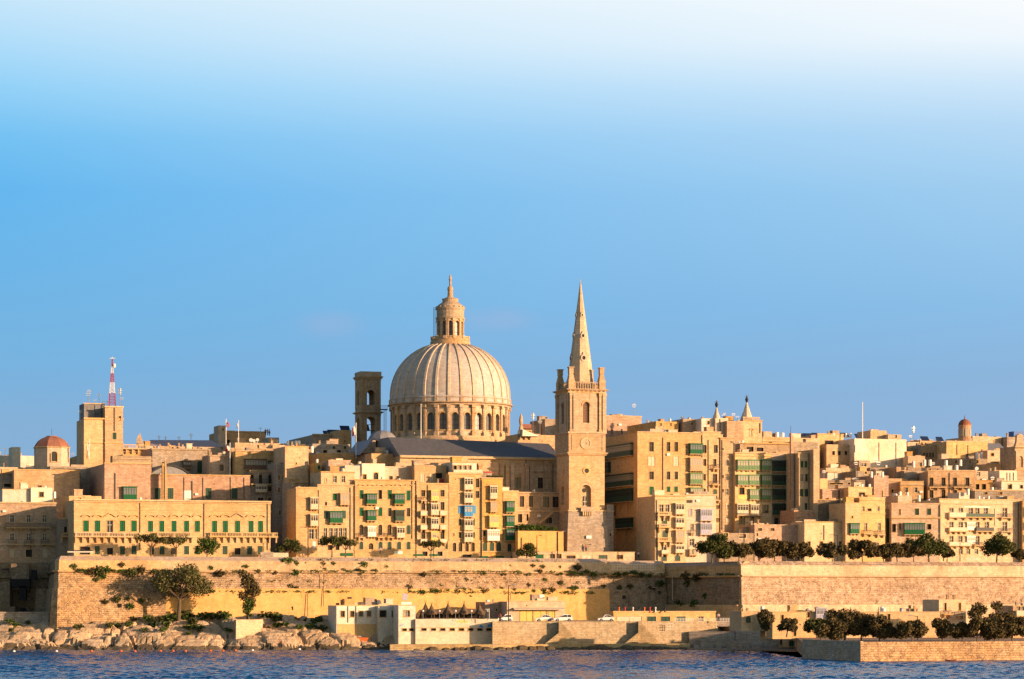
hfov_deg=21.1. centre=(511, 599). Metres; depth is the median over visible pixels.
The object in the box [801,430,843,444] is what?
modern house
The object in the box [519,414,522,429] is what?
stone pinnacle
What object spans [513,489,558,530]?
church annex
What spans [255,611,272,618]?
rock shrub
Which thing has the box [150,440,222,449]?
long hall
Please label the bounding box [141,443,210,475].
stone house
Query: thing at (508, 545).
window
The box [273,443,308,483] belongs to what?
stone house
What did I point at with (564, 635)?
quay stair
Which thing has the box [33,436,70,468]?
octagonal chapel
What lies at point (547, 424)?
stone house
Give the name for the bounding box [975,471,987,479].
stone house
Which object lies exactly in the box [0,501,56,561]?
town house
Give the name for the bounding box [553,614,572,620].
parked car
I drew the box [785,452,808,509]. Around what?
tower house
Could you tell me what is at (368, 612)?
window
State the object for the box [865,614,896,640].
tree
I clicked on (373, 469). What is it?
white house
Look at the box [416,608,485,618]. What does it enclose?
straw shelter
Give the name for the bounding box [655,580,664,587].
wall shrub
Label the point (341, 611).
window
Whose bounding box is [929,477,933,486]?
window
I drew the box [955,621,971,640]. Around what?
tree
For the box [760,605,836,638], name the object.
waterside houses
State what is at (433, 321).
scaffold
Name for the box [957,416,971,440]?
domed lantern
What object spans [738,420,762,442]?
square belfry
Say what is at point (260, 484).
stone house
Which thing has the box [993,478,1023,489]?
white house
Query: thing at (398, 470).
white house
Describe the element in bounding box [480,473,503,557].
apartment house
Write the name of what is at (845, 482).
stone house
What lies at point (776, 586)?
bastion wall
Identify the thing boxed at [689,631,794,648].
pier block
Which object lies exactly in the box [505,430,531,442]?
stone house
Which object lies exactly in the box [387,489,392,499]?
window
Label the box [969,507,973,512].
window
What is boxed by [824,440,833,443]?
window
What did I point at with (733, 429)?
stone house
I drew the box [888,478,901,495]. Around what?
stone house
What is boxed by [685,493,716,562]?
pink house
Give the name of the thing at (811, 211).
sky
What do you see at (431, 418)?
window
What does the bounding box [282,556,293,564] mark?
wall shrub
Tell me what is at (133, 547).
window
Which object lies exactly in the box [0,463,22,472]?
stone house
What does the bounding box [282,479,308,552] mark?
building
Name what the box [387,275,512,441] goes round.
domed church
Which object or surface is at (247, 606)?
tree
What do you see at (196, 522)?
window
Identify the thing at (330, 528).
window
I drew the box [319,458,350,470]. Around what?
stone house
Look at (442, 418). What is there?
window
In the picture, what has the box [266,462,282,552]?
stone house
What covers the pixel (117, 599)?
wall shrub
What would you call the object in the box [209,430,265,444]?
rooftop block
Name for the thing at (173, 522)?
window
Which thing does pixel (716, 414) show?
pointed turret
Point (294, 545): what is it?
tree
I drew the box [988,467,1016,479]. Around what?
white house
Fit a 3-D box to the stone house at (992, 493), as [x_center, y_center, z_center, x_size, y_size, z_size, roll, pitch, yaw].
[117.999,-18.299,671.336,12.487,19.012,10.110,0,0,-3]
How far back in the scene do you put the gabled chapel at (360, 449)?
646.84 m
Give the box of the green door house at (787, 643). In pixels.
[779,639,794,647]
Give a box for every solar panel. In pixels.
[340,426,349,429]
[920,436,929,440]
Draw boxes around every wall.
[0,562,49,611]
[0,612,48,624]
[45,558,56,623]
[49,556,165,631]
[164,556,609,619]
[234,619,262,638]
[415,619,497,643]
[515,531,562,551]
[607,560,666,610]
[664,561,748,630]
[737,561,1023,633]
[802,639,862,660]
[860,641,1023,661]
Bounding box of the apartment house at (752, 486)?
[733,449,772,532]
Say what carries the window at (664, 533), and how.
in the ornate house at (658, 510)
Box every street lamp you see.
[477,528,481,557]
[508,584,516,620]
[657,530,664,560]
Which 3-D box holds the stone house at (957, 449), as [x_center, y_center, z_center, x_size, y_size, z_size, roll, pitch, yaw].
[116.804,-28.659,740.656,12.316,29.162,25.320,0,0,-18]
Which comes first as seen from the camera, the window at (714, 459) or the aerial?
the window at (714, 459)
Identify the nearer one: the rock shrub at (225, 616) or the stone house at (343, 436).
the rock shrub at (225, 616)
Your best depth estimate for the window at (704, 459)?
639.32 m
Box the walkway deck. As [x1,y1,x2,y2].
[717,621,729,625]
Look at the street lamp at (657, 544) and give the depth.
617.45 m
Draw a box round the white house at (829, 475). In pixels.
[819,471,837,479]
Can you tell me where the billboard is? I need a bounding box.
[402,593,406,599]
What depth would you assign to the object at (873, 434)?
707.71 m
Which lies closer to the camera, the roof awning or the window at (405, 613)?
the window at (405, 613)
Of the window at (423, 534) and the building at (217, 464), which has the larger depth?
the building at (217, 464)
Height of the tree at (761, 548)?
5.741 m
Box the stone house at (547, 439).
[531,432,554,449]
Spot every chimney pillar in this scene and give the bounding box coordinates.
[162,462,165,499]
[789,426,793,509]
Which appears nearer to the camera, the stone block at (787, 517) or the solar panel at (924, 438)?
the stone block at (787, 517)
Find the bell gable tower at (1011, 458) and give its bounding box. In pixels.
[1000,434,1023,480]
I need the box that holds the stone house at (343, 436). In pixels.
[330,430,350,449]
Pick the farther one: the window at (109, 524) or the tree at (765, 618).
the window at (109, 524)
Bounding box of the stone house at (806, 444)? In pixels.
[787,439,817,452]
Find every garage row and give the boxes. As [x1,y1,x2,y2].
[512,551,633,560]
[608,611,715,620]
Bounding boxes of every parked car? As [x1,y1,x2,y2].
[497,614,512,620]
[535,615,552,620]
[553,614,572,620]
[598,615,613,620]
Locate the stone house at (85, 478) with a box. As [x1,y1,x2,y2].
[47,465,90,494]
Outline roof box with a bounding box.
[522,424,531,428]
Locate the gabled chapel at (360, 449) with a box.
[349,439,377,463]
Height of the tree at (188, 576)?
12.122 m
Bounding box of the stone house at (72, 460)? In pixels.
[69,456,76,465]
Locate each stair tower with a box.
[9,447,19,466]
[214,425,225,449]
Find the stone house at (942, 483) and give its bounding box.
[918,466,975,500]
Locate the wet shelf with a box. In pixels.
[687,648,801,655]
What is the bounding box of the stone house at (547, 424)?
[530,416,555,450]
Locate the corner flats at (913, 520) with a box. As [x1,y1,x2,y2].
[885,501,939,561]
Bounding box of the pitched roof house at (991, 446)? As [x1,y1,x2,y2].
[987,443,1003,449]
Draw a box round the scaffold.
[433,307,436,335]
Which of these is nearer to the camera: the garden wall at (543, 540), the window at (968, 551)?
the garden wall at (543, 540)
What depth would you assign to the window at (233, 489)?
631.87 m
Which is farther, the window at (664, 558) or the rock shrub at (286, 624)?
the window at (664, 558)
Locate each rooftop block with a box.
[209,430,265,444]
[225,438,286,447]
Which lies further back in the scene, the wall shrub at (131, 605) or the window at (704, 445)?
the window at (704, 445)
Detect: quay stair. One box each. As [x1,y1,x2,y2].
[545,621,577,643]
[624,621,657,643]
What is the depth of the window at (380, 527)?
612.13 m
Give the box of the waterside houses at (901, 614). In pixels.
[843,605,940,637]
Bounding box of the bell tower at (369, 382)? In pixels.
[352,371,383,443]
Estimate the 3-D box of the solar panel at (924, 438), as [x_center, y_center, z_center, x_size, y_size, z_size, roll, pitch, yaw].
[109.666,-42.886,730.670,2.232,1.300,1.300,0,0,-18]
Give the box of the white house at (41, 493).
[28,484,51,501]
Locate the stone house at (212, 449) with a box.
[141,441,219,454]
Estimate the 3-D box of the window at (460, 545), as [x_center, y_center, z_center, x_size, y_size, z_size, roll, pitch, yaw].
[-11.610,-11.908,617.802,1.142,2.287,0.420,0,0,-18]
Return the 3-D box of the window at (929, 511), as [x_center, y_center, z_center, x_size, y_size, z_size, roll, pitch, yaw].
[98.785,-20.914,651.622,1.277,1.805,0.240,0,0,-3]
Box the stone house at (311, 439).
[289,433,331,445]
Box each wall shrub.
[86,567,95,574]
[94,565,103,576]
[99,573,107,579]
[100,565,111,573]
[112,595,121,602]
[125,568,137,577]
[125,602,134,608]
[137,564,145,573]
[214,569,226,576]
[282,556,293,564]
[573,563,581,570]
[629,569,637,576]
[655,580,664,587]
[679,570,689,581]
[688,599,697,606]
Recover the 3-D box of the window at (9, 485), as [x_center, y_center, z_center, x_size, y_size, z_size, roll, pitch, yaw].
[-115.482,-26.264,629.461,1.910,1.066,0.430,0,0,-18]
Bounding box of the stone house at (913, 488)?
[899,479,923,502]
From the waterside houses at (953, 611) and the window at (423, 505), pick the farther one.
the window at (423, 505)
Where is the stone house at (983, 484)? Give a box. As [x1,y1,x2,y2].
[975,477,992,489]
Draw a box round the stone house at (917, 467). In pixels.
[869,463,941,475]
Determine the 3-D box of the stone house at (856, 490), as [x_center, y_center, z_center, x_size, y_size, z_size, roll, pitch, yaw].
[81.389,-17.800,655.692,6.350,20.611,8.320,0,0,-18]
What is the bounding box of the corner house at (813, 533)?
[790,519,841,561]
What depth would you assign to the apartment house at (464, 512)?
617.59 m
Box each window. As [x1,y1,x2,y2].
[3,483,11,487]
[9,514,14,522]
[9,533,14,540]
[9,549,14,557]
[25,549,32,557]
[26,514,30,522]
[39,491,44,497]
[42,514,46,522]
[42,549,47,557]
[51,451,57,461]
[63,526,67,532]
[79,546,90,554]
[83,520,88,531]
[94,520,100,531]
[94,545,99,554]
[106,520,113,531]
[106,547,113,554]
[112,432,116,439]
[119,520,125,531]
[119,545,125,554]
[131,520,136,531]
[131,545,136,554]
[147,520,153,531]
[149,546,154,554]
[154,487,160,499]
[159,520,164,531]
[159,545,164,554]
[167,487,173,499]
[170,547,177,554]
[171,520,176,531]
[183,520,189,531]
[183,545,189,554]
[194,520,199,531]
[197,460,201,473]
[205,487,211,499]
[211,520,217,531]
[219,464,224,471]
[222,520,227,531]
[222,545,227,554]
[231,487,237,499]
[234,520,240,531]
[234,547,240,554]
[246,545,252,554]
[248,520,253,531]
[257,520,263,532]
[257,545,262,554]
[258,472,262,483]
[268,472,270,483]
[309,528,313,539]
[314,528,317,539]
[323,527,327,536]
[329,527,332,537]
[332,493,336,500]
[338,527,342,536]
[340,610,345,617]
[341,475,345,482]
[343,527,347,538]
[349,610,354,617]
[358,610,363,616]
[359,489,363,499]
[359,507,363,516]
[359,524,363,535]
[359,541,363,549]
[366,610,371,616]
[368,542,373,549]
[373,472,378,478]
[378,489,382,499]
[378,507,382,516]
[378,524,382,535]
[379,610,386,617]
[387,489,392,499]
[387,507,391,516]
[387,524,391,535]
[387,541,391,549]
[396,541,401,549]
[399,413,402,431]
[403,610,408,616]
[406,412,411,431]
[406,490,410,500]
[406,507,410,516]
[406,524,410,534]
[406,541,410,549]
[415,412,422,430]
[420,473,424,482]
[421,489,425,496]
[421,501,425,510]
[421,516,425,523]
[421,530,425,538]
[426,411,434,430]
[429,473,433,482]
[435,472,442,478]
[438,411,446,429]
[440,320,445,337]
[440,489,444,496]
[440,501,444,510]
[440,530,443,538]
[448,320,452,336]
[451,411,459,429]
[452,542,456,551]
[455,320,460,337]
[458,531,461,538]
[458,542,462,551]
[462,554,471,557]
[463,411,471,430]
[475,412,482,430]
[475,478,479,487]
[475,490,479,498]
[482,541,487,550]
[486,412,492,431]
[489,541,494,550]
[496,413,500,431]
[496,541,501,551]
[507,543,511,551]
[515,477,520,488]
[518,513,522,522]
[519,495,524,507]
[528,495,533,507]
[537,477,543,488]
[542,496,549,507]
[552,496,558,507]
[581,554,592,558]
[583,496,586,505]
[598,554,607,559]
[616,554,623,559]
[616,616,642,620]
[646,616,656,620]
[648,456,655,466]
[649,441,653,451]
[649,471,653,479]
[649,486,653,495]
[659,504,663,511]
[660,616,670,620]
[661,554,667,561]
[662,516,667,523]
[662,529,668,539]
[665,504,669,511]
[666,441,670,451]
[666,471,670,479]
[666,486,670,492]
[673,456,678,466]
[674,441,678,451]
[674,471,678,479]
[674,554,680,561]
[688,508,692,516]
[689,538,694,546]
[703,444,706,453]
[703,458,706,466]
[712,473,717,483]
[713,444,718,453]
[713,458,716,466]
[713,488,717,496]
[738,516,745,524]
[739,487,744,494]
[745,615,751,623]
[756,447,763,451]
[762,504,768,513]
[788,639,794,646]
[799,488,803,496]
[800,460,803,467]
[804,460,807,467]
[804,488,808,496]
[804,502,807,509]
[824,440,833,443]
[864,522,867,530]
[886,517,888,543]
[891,523,896,532]
[914,508,919,515]
[926,508,931,515]
[927,523,931,529]
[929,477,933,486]
[929,489,933,498]
[941,477,945,486]
[941,489,945,498]
[952,477,957,486]
[958,602,961,610]
[959,521,963,526]
[965,477,968,486]
[966,548,970,554]
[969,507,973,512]
[974,548,978,554]
[975,535,979,544]
[981,483,986,489]
[985,521,989,526]
[1002,507,1007,516]
[1002,521,1007,530]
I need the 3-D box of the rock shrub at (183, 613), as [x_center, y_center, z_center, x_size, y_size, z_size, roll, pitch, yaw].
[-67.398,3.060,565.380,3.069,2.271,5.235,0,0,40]
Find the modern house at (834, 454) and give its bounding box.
[820,444,848,467]
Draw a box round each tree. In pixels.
[134,532,167,555]
[149,562,215,620]
[162,535,187,556]
[193,537,220,556]
[237,569,261,618]
[242,597,254,618]
[274,537,301,553]
[318,535,347,556]
[337,538,358,556]
[420,539,442,557]
[516,542,538,557]
[693,533,734,562]
[711,540,736,561]
[730,543,752,560]
[746,537,778,560]
[756,609,775,635]
[771,539,791,560]
[775,540,799,560]
[777,618,797,636]
[784,541,814,560]
[802,618,827,639]
[815,542,849,561]
[816,618,848,639]
[824,608,859,640]
[847,538,878,561]
[848,611,874,640]
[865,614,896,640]
[875,544,895,561]
[886,542,915,561]
[893,619,928,640]
[899,542,925,561]
[904,532,949,561]
[931,618,963,640]
[941,547,955,561]
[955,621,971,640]
[964,616,994,640]
[967,600,1002,637]
[980,533,1017,561]
[980,619,1008,640]
[988,610,1015,620]
[993,616,1023,640]
[1010,548,1023,561]
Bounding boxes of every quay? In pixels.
[492,620,721,643]
[761,636,1023,656]
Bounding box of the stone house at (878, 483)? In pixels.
[858,471,887,496]
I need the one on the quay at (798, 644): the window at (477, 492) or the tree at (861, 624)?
the tree at (861, 624)
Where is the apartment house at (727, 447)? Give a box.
[720,434,735,532]
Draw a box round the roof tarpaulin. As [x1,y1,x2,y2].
[1009,431,1023,436]
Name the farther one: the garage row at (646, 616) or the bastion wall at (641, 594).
the bastion wall at (641, 594)
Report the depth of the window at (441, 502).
616.48 m
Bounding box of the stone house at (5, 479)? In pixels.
[0,469,11,489]
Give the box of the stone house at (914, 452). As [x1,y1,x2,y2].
[906,449,916,455]
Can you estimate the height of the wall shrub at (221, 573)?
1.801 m
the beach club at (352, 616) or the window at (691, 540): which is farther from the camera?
the window at (691, 540)
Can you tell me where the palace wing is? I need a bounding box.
[56,518,67,557]
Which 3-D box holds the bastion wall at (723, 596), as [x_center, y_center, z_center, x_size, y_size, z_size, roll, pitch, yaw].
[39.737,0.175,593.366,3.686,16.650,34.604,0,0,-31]
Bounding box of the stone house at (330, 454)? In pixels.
[309,449,356,464]
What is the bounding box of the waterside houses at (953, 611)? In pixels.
[923,595,965,636]
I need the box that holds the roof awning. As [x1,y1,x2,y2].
[483,471,503,477]
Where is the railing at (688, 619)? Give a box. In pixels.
[675,618,706,620]
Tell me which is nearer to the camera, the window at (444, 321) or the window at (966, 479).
the window at (966, 479)
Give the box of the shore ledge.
[390,643,689,649]
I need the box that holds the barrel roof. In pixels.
[151,465,189,473]
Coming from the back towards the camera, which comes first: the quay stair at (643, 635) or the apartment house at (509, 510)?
the apartment house at (509, 510)
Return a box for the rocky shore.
[0,613,417,649]
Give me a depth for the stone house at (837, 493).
653.29 m
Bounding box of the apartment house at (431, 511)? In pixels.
[415,479,448,557]
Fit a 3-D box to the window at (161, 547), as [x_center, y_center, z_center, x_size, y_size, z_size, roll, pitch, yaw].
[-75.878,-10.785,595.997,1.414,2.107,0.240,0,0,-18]
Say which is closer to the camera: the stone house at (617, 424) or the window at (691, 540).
the window at (691, 540)
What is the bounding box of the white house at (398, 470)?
[385,462,410,480]
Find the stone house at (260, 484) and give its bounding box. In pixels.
[244,470,271,551]
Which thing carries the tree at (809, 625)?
on the quay at (798, 644)
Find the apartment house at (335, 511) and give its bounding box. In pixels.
[314,484,354,556]
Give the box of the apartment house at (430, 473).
[407,460,446,482]
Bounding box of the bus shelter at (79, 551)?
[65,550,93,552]
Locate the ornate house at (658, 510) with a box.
[636,490,686,562]
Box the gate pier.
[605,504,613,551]
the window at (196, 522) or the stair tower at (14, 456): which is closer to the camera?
the window at (196, 522)
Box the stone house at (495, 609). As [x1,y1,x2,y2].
[476,599,500,620]
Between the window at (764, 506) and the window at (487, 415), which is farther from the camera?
the window at (487, 415)
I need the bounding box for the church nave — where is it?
[376,437,556,491]
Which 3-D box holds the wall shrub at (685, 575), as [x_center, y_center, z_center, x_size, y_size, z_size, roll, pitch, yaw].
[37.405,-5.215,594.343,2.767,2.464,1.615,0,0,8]
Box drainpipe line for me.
[323,573,323,605]
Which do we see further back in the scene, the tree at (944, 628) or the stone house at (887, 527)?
the stone house at (887, 527)
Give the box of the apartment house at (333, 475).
[310,466,354,485]
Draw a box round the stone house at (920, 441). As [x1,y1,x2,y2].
[907,439,932,443]
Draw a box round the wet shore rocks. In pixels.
[414,645,687,649]
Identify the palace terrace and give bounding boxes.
[123,444,145,455]
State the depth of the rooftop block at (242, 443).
694.68 m
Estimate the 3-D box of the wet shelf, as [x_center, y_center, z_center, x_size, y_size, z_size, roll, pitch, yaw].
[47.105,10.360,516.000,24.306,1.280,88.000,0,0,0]
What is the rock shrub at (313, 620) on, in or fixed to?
on the rocky shore
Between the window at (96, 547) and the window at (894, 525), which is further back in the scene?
the window at (894, 525)
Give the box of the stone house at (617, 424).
[606,414,641,436]
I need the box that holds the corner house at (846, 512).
[829,497,859,561]
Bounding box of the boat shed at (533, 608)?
[498,594,565,620]
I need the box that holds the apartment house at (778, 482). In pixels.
[763,451,789,523]
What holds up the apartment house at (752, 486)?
on the upper street ground
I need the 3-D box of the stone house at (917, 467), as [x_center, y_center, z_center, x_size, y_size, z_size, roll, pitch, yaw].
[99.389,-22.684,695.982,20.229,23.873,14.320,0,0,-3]
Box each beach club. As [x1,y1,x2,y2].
[328,598,379,638]
[376,599,392,641]
[391,604,415,643]
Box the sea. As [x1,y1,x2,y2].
[0,649,1023,678]
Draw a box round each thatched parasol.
[420,600,428,618]
[426,602,436,618]
[443,601,452,614]
[458,601,469,614]
[474,602,484,618]
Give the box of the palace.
[65,499,277,556]
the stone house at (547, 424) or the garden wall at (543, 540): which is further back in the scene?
the stone house at (547, 424)
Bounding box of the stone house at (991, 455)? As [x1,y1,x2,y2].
[978,448,999,462]
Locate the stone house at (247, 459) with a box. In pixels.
[227,447,272,474]
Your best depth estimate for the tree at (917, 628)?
483.18 m
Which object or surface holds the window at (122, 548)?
in the palace
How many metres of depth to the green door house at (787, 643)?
548.91 m
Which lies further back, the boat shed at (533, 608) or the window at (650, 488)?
the window at (650, 488)
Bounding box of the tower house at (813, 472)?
[798,449,819,519]
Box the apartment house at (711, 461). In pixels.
[698,427,720,532]
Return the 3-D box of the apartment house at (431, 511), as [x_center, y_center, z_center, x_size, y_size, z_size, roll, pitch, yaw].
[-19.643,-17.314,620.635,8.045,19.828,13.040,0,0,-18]
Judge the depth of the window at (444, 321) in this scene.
687.57 m
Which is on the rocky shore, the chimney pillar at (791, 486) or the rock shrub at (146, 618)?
the rock shrub at (146, 618)
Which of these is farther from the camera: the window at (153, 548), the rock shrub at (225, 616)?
the window at (153, 548)
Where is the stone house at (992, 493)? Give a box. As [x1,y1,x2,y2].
[969,486,1023,500]
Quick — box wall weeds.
[75,557,734,594]
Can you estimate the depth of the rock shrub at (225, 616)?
563.34 m
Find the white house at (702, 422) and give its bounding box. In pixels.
[696,417,713,431]
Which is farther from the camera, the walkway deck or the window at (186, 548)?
the window at (186, 548)
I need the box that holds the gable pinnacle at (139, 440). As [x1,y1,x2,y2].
[136,434,143,446]
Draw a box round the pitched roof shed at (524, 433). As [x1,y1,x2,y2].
[518,429,538,436]
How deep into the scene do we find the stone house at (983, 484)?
678.23 m
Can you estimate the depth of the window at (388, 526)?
612.88 m
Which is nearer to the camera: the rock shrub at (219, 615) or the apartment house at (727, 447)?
the rock shrub at (219, 615)
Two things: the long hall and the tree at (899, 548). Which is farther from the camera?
the long hall
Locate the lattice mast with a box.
[108,357,115,405]
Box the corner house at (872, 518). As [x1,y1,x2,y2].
[854,495,885,561]
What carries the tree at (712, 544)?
on the upper street ground
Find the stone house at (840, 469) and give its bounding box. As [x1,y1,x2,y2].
[819,464,856,479]
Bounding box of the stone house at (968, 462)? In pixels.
[934,453,986,469]
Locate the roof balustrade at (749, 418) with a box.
[743,417,759,419]
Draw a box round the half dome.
[368,430,394,440]
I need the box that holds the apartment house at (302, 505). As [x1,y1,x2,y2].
[287,486,318,556]
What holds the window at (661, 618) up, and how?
in the garage row at (646, 616)
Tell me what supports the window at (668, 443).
in the apartment house at (645, 463)
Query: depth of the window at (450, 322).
687.23 m
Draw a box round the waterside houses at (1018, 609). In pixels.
[995,599,1023,637]
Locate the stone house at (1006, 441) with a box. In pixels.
[993,433,1014,447]
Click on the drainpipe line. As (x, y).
(323, 589)
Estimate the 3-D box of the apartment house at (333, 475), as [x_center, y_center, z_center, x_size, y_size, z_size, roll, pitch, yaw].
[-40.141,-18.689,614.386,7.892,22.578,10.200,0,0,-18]
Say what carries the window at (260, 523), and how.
in the palace
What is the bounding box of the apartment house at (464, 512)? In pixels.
[444,472,481,557]
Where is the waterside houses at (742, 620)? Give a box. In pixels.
[730,606,771,630]
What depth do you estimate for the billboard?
559.98 m
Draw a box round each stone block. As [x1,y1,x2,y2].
[90,463,150,499]
[150,473,250,500]
[715,527,753,561]
[739,520,801,560]
[780,507,814,524]
[818,498,842,521]
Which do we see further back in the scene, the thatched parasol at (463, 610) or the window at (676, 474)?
the window at (676, 474)
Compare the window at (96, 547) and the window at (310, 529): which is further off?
the window at (310, 529)
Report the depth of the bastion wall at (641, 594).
599.06 m
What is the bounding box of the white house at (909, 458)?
[902,451,924,467]
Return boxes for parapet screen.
[110,456,150,473]
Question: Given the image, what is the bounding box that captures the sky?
[0,0,1023,457]
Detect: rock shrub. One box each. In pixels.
[5,618,14,622]
[10,622,21,626]
[73,623,84,629]
[105,621,114,628]
[124,621,133,626]
[142,615,152,622]
[148,622,157,627]
[152,616,170,622]
[159,627,167,631]
[161,613,183,620]
[161,621,170,627]
[172,610,190,617]
[181,613,194,619]
[181,624,195,630]
[185,616,198,624]
[190,624,204,631]
[195,612,208,619]
[208,612,217,619]
[214,612,224,619]
[217,610,231,615]
[221,613,229,619]
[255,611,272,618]
[268,612,282,620]
[272,615,282,621]
[272,622,282,627]
[281,621,289,626]
[295,624,303,628]
[304,623,316,628]
[310,618,320,623]
[316,625,327,630]
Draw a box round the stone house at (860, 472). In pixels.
[843,467,870,479]
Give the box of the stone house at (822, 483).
[819,478,826,488]
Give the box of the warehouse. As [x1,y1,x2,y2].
[838,438,905,466]
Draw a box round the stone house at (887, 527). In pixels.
[885,506,888,561]
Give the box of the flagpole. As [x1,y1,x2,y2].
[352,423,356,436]
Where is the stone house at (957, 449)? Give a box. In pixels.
[906,440,987,459]
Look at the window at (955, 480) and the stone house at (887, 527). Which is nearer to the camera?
the stone house at (887, 527)
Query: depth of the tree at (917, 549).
599.84 m
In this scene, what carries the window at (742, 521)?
in the apartment house at (752, 486)
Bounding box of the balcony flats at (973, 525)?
[915,496,1021,561]
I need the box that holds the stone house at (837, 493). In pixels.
[819,485,843,499]
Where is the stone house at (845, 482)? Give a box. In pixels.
[827,477,864,488]
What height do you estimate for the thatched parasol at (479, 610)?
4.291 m
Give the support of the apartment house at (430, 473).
on the upper street ground
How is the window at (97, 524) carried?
in the palace
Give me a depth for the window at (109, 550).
592.72 m
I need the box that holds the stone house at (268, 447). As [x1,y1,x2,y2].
[220,443,311,463]
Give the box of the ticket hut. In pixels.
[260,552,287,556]
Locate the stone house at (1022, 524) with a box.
[1021,500,1023,561]
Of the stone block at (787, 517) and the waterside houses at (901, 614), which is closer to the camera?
the waterside houses at (901, 614)
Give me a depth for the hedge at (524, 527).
620.34 m
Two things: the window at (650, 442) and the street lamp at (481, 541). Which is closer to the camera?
the street lamp at (481, 541)
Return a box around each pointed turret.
[713,400,719,417]
[740,395,751,420]
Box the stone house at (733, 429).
[723,416,742,443]
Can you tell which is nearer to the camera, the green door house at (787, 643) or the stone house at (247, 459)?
the green door house at (787, 643)
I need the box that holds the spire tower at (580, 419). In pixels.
[553,278,608,551]
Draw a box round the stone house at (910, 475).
[901,471,925,480]
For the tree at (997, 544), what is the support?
on the upper street ground
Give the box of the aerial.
[862,402,862,438]
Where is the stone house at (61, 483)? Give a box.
[9,469,80,518]
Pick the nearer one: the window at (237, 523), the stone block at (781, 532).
the window at (237, 523)
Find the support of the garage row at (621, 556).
on the upper street ground
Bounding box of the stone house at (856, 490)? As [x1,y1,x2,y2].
[839,482,872,497]
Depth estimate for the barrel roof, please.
639.36 m
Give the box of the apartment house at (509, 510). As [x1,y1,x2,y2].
[502,487,518,557]
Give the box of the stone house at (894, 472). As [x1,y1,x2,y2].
[888,467,907,478]
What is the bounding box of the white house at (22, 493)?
[0,483,29,501]
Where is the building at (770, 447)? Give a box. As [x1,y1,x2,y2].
[735,442,789,452]
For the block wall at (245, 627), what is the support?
on the rocky shore
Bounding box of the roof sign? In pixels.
[401,602,411,604]
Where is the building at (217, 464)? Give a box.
[202,451,229,474]
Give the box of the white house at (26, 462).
[0,452,33,468]
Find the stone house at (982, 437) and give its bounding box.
[946,433,1000,443]
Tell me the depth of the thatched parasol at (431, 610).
553.98 m
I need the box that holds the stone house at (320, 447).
[305,439,349,454]
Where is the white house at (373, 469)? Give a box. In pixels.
[355,459,384,478]
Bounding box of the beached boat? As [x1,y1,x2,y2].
[357,637,368,641]
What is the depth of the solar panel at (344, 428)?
707.42 m
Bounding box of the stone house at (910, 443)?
[906,442,918,445]
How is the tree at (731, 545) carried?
on the bastion wall at (723, 596)
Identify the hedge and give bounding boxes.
[515,524,535,530]
[532,525,547,530]
[546,527,556,530]
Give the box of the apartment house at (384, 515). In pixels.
[341,476,416,557]
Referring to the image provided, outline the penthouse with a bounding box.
[441,457,482,476]
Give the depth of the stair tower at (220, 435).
723.78 m
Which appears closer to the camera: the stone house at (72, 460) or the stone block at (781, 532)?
the stone block at (781, 532)
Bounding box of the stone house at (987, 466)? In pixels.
[973,461,1000,470]
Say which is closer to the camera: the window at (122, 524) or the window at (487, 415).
the window at (122, 524)
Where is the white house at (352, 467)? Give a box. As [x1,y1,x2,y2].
[340,463,361,478]
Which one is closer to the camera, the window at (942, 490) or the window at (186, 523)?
the window at (186, 523)
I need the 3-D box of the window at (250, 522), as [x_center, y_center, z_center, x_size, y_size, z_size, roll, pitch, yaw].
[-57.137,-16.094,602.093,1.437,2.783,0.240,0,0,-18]
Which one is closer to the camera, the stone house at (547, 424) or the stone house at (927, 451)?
the stone house at (547, 424)
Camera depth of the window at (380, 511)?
611.98 m
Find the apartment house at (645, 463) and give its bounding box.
[605,429,703,560]
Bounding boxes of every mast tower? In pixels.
[77,418,123,466]
[79,403,105,419]
[103,406,123,462]
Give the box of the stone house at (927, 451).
[911,442,935,467]

